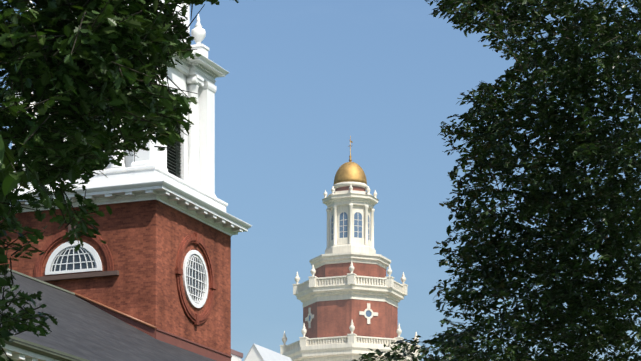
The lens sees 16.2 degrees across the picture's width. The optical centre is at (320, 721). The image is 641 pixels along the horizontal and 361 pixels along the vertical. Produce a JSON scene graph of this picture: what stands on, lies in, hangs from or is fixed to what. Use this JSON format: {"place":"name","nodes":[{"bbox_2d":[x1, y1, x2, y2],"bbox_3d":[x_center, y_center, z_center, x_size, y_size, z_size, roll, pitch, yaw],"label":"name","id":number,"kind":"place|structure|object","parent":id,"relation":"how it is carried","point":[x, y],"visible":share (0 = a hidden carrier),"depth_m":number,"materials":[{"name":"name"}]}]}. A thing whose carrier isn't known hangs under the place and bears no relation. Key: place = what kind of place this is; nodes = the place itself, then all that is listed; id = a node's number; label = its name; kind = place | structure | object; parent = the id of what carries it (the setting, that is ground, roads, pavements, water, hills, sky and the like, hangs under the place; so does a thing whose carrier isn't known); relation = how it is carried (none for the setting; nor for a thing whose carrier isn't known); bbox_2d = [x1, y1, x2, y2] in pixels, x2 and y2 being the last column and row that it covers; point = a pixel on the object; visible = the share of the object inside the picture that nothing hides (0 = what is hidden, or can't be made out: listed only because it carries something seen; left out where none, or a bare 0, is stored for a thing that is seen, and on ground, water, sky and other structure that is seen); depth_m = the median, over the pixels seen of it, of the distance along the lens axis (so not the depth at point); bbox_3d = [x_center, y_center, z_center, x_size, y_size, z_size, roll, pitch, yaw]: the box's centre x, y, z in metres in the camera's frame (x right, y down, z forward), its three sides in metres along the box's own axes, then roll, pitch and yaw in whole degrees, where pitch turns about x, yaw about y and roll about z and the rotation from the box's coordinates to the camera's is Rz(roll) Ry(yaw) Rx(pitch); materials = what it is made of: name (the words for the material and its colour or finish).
{"place":"outdoors","nodes":[
{"label":"outdoors","id":0,"kind":"place"},
{"bbox_2d":[0,0,251,360],"bbox_3d":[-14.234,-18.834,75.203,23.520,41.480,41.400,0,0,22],"label":"church","id":1,"kind":"structure","parent":0,"point":[150,280],"depth_m":86.76,"materials":[{"name":"brick"}]},
{"bbox_2d":[231,343,291,360],"bbox_3d":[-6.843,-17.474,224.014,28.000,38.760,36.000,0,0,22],"label":"distant roofs","id":2,"kind":"structure","parent":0,"point":[256,352],"depth_m":219.89,"materials":[{"name":"metal"}]},
{"bbox_2d":[0,0,640,360],"label":"sky","id":3,"kind":"structure","parent":0,"point":[304,77],"materials":[{"name":"blue"}]},
{"bbox_2d":[280,136,420,360],"bbox_3d":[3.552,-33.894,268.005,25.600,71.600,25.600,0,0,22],"label":"tower","id":4,"kind":"structure","parent":0,"point":[349,294],"depth_m":264.04,"materials":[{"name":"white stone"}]},
{"label":"ground","id":5,"kind":"structure","parent":0,"visible":0},
{"bbox_2d":[0,0,238,360],"bbox_3d":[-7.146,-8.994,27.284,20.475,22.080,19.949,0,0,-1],"label":"tree","id":6,"kind":"object","parent":5,"relation":"on","point":[104,49],"visible":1,"depth_m":21.41,"materials":[{"name":"green plant"}]},
{"bbox_2d":[351,0,640,360],"bbox_3d":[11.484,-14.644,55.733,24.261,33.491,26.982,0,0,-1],"label":"tree","id":7,"kind":"object","parent":5,"relation":"on","point":[584,145],"visible":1,"depth_m":49.92,"materials":[{"name":"green plant"}]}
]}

